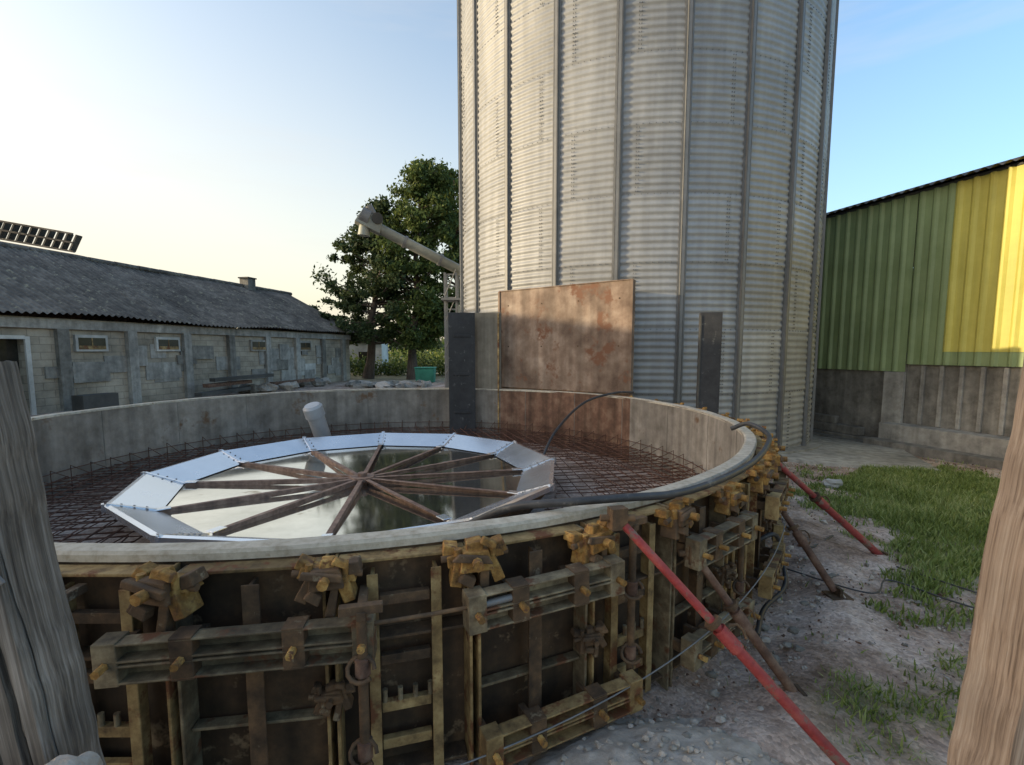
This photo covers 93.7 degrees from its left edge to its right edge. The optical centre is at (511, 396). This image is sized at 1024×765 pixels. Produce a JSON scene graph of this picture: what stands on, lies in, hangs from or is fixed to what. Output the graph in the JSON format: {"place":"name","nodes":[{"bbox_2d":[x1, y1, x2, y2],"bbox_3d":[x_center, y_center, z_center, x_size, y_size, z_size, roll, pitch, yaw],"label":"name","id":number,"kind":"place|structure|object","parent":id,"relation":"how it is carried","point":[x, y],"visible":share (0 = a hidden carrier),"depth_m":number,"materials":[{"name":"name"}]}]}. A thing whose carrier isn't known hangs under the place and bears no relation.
{"place":"outdoors","nodes":[
{"label":"outdoors","id":0,"kind":"place"},
{"bbox_2d":[349,339,390,372],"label":"shed","id":1,"kind":"structure","parent":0,"point":[381,349],"depth_m":34.37,"materials":[{"name":"white glass"}]},
{"bbox_2d":[388,342,444,367],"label":"corn field","id":2,"kind":"structure","parent":0,"point":[427,355],"depth_m":41.83,"materials":[{"name":"green plant"}]},
{"bbox_2d":[0,0,1023,339],"label":"sky","id":3,"kind":"structure","parent":0,"point":[225,140],"materials":[{"name":"blue"}]},
{"bbox_2d":[30,351,1001,764],"bbox_3d":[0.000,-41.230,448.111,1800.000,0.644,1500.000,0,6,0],"label":"ground","id":4,"kind":"structure","parent":0,"point":[772,729],"depth_m":2.63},
{"bbox_2d":[0,220,85,256],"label":"louvred roof hall","id":5,"kind":"structure","parent":4,"relation":"on","point":[30,236],"depth_m":22.97,"materials":[{"name":"metal"}]},
{"bbox_2d":[0,360,105,764],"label":"weathered wooden post","id":6,"kind":"object","parent":4,"relation":"on","point":[47,713],"visible":0.97,"depth_m":1.06,"materials":[{"name":"grey wood"}]},
{"bbox_2d":[45,751,102,764],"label":"stone","id":7,"kind":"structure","parent":4,"relation":"on","point":[89,758],"depth_m":0.95,"materials":[{"name":"grey stone"}]},
{"bbox_2d":[0,242,356,414],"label":"farm barn","id":8,"kind":"structure","parent":4,"relation":"on","point":[71,324],"depth_m":15.95,"materials":[{"name":"grey concrete"}]},
{"bbox_2d":[71,373,330,410],"bbox_3d":[-10.149,-0.407,18.029,1.382,0.834,11.342,1,6,14],"label":"scrap pile","id":9,"kind":"object","parent":4,"relation":"on","point":[89,401],"visible":0.91,"depth_m":17.31,"materials":[{"name":"concrete"}]},
{"bbox_2d":[303,402,330,436],"bbox_3d":[-3.010,0.524,7.530,0.294,0.906,0.564,2,6,18],"label":"plastic pipe","id":10,"kind":"object","parent":4,"relation":"on","point":[314,413],"visible":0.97,"depth_m":7.36,"materials":[{"name":"grey plastic"}]},
{"bbox_2d":[309,194,434,378],"bbox_3d":[-8.099,-6.149,27.616,7.821,10.369,6.647,0,6,0],"label":"poplar tree","id":11,"kind":"object","parent":4,"relation":"on","point":[350,296],"visible":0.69,"depth_m":26.83,"materials":[{"name":"green plant"}]},
{"bbox_2d":[345,380,431,388],"bbox_3d":[-5.032,-0.519,22.023,5.509,0.526,2.694,0,6,0],"label":"rubble heap","id":12,"kind":"object","parent":4,"relation":"on","point":[360,384],"visible":0.61,"depth_m":21.30,"materials":[{"name":"concrete"}]},
{"bbox_2d":[350,350,444,375],"bbox_3d":[-5.357,-2.031,32.040,17.989,2.601,4.128,0,6,0],"label":"hedge","id":13,"kind":"object","parent":4,"relation":"on","point":[386,367],"visible":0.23,"depth_m":31.67,"materials":[{"name":"green plant"}]},
{"bbox_2d":[355,204,459,387],"bbox_3d":[-0.812,-2.430,15.237,7.806,6.417,0.873,-2,6,-17],"label":"grain auger","id":14,"kind":"object","parent":4,"relation":"on","point":[368,219],"visible":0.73,"depth_m":14.27,"materials":[{"name":"paint"}]},
{"bbox_2d":[31,388,794,764],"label":"circular tank formwork","id":15,"kind":"object","parent":4,"relation":"on","point":[509,640],"visible":0.9,"depth_m":1.91,"materials":[{"name":"wood"}]},
{"bbox_2d":[42,420,705,542],"bbox_3d":[-1.438,0.945,5.513,7.313,0.363,7.308,0,6,0],"label":"rebar mesh","id":16,"kind":"object","parent":15,"relation":"in","point":[628,456],"visible":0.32,"depth_m":5.96,"materials":[{"name":"brown metal"}]},
{"bbox_2d":[101,431,555,542],"bbox_3d":[-1.660,0.946,5.335,4.360,0.395,4.360,0,6,0],"label":"steel hopper","id":17,"kind":"object","parent":16,"relation":"on","point":[303,487],"visible":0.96,"depth_m":4.93,"materials":[{"name":"silver metal"}]},
{"bbox_2d":[448,312,475,433],"bbox_3d":[-0.919,-0.413,8.824,0.484,2.230,0.105,-1,6,-7],"label":"black board","id":18,"kind":"object","parent":16,"relation":"on","point":[461,356],"visible":0.92,"depth_m":8.78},
{"bbox_2d":[475,312,501,430],"bbox_3d":[-0.453,-0.430,8.950,0.525,2.240,0.060,2,6,18],"label":"grey formwork panel","id":19,"kind":"object","parent":15,"relation":"attached to","point":[487,350],"visible":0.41,"depth_m":8.90,"materials":[{"name":"grey metal"}]},
{"bbox_2d":[498,279,635,396],"bbox_3d":[0.845,-0.532,8.378,2.668,2.752,0.140,4,7,37],"label":"rusty formwork panel","id":20,"kind":"object","parent":15,"relation":"attached to","point":[574,338],"visible":0.78,"depth_m":8.16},
{"bbox_2d":[543,391,633,454],"bbox_3d":[0.975,0.384,6.956,2.149,0.832,0.465,-5,8,-43],"label":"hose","id":21,"kind":"object","parent":15,"relation":"on","point":[567,417],"visible":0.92,"depth_m":7.11,"materials":[{"name":"black rubber"}]},
{"bbox_2d":[469,421,771,521],"bbox_3d":[1.113,0.449,3.049,2.919,0.255,0.726,-5,7,-41],"label":"rubber hose","id":22,"kind":"object","parent":15,"relation":"on","point":[572,501],"visible":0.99,"depth_m":2.23,"materials":[{"name":"black rubber"}]},
{"bbox_2d":[369,154,459,378],"bbox_3d":[-5.302,-7.102,26.869,5.562,12.328,3.921,0,6,0],"label":"poplar tree","id":23,"kind":"object","parent":4,"relation":"on","point":[429,182],"visible":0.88,"depth_m":26.18,"materials":[{"name":"green plant"}]},
{"bbox_2d":[388,338,444,355],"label":"distant trees","id":24,"kind":"object","parent":4,"relation":"on","point":[441,344],"visible":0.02,"depth_m":137.77,"materials":[{"name":"green plant"}]},
{"bbox_2d":[414,367,436,381],"bbox_3d":[-4.500,-1.144,25.005,1.050,0.785,0.850,0,6,0],"label":"green bin","id":25,"kind":"object","parent":4,"relation":"on","point":[426,373],"visible":0.9,"depth_m":24.63,"materials":[{"name":"plastic"}]},
{"bbox_2d":[425,168,459,336],"bbox_3d":[-3.120,-7.536,29.133,5.759,12.760,5.103,0,6,0],"label":"poplar tree","id":26,"kind":"object","parent":4,"relation":"on","point":[453,199],"visible":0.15,"depth_m":28.31,"materials":[{"name":"green plant"}]},
{"bbox_2d":[457,0,838,453],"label":"grain silo","id":27,"kind":"object","parent":4,"relation":"on","point":[671,158],"visible":0.8,"depth_m":8.11,"materials":[{"name":"metal"}]},
{"bbox_2d":[519,705,782,764],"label":"mortar heap","id":28,"kind":"object","parent":4,"relation":"on","point":[677,740],"visible":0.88,"depth_m":1.90,"materials":[{"name":"concrete"}]},
{"bbox_2d":[696,312,722,413],"bbox_3d":[2.898,-0.031,7.107,0.309,2.400,0.115,1,6,13],"label":"black board","id":29,"kind":"object","parent":4,"relation":"on","point":[709,359],"visible":0.56,"depth_m":7.02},
{"bbox_2d":[600,505,850,764],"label":"red steel prop","id":30,"kind":"object","parent":4,"relation":"on","point":[617,517],"visible":1,"depth_m":1.85,"materials":[{"name":"paint"}]},
{"bbox_2d":[678,543,807,696],"bbox_3d":[1.116,1.078,2.267,0.648,0.731,0.137,1,6,8],"label":"brown steel prop","id":31,"kind":"object","parent":4,"relation":"on","point":[735,611],"visible":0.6,"depth_m":2.27,"materials":[{"name":"brown metal"}]},
{"bbox_2d":[705,478,842,723],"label":"loose stones","id":32,"kind":"object","parent":4,"relation":"on","point":[828,483],"visible":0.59,"depth_m":2.81,"materials":[{"name":"grey stone"}]},
{"bbox_2d":[781,511,853,600],"bbox_3d":[2.085,1.020,3.389,0.181,0.631,0.596,-4,7,-33],"label":"brown steel prop","id":33,"kind":"object","parent":4,"relation":"on","point":[834,592],"visible":0.86,"depth_m":3.33,"materials":[{"name":"brown metal"}]},
{"bbox_2d":[772,449,888,555],"bbox_3d":[2.550,0.881,3.901,1.258,0.971,0.134,-1,6,-6],"label":"red steel prop","id":34,"kind":"object","parent":4,"relation":"on","point":[816,498],"visible":0.64,"depth_m":3.87,"materials":[{"name":"paint"}]},
{"bbox_2d":[810,413,865,442],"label":"stacked concrete beams","id":35,"kind":"structure","parent":4,"relation":"on","point":[826,425],"depth_m":11.36,"materials":[{"name":"grey concrete"}]},
{"bbox_2d":[780,435,940,470],"bbox_3d":[6.442,1.062,9.674,2.564,0.400,4.902,3,6,29],"label":"concrete pad","id":36,"kind":"object","parent":4,"relation":"on","point":[833,452],"visible":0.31,"depth_m":8.48,"materials":[{"name":"grey concrete"}]},
{"bbox_2d":[755,526,976,636],"bbox_3d":[2.397,1.128,3.776,2.020,0.401,2.119,0,6,0],"label":"electric cable","id":37,"kind":"object","parent":4,"relation":"on","point":[766,606],"visible":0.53,"depth_m":3.31,"materials":[{"name":"black rubber"}]},
{"bbox_2d":[810,156,1023,469],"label":"green shed","id":38,"kind":"structure","parent":4,"relation":"on","point":[924,357],"depth_m":9.61,"materials":[{"name":"metal"}]},
{"bbox_2d":[947,359,1023,764],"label":"wooden post","id":39,"kind":"object","parent":4,"relation":"on","point":[988,728],"visible":1,"depth_m":1.09,"materials":[{"name":"beige wood"}]},
{"bbox_2d":[621,460,998,721],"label":"gravel","id":40,"kind":"structure","parent":0,"point":[780,646],"depth_m":3.00,"materials":[{"name":"grey gravel"}]},
{"bbox_2d":[720,457,1000,763],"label":"grass","id":41,"kind":"structure","parent":0,"point":[929,511],"depth_m":4.46,"materials":[{"name":"green plant"}]}
]}

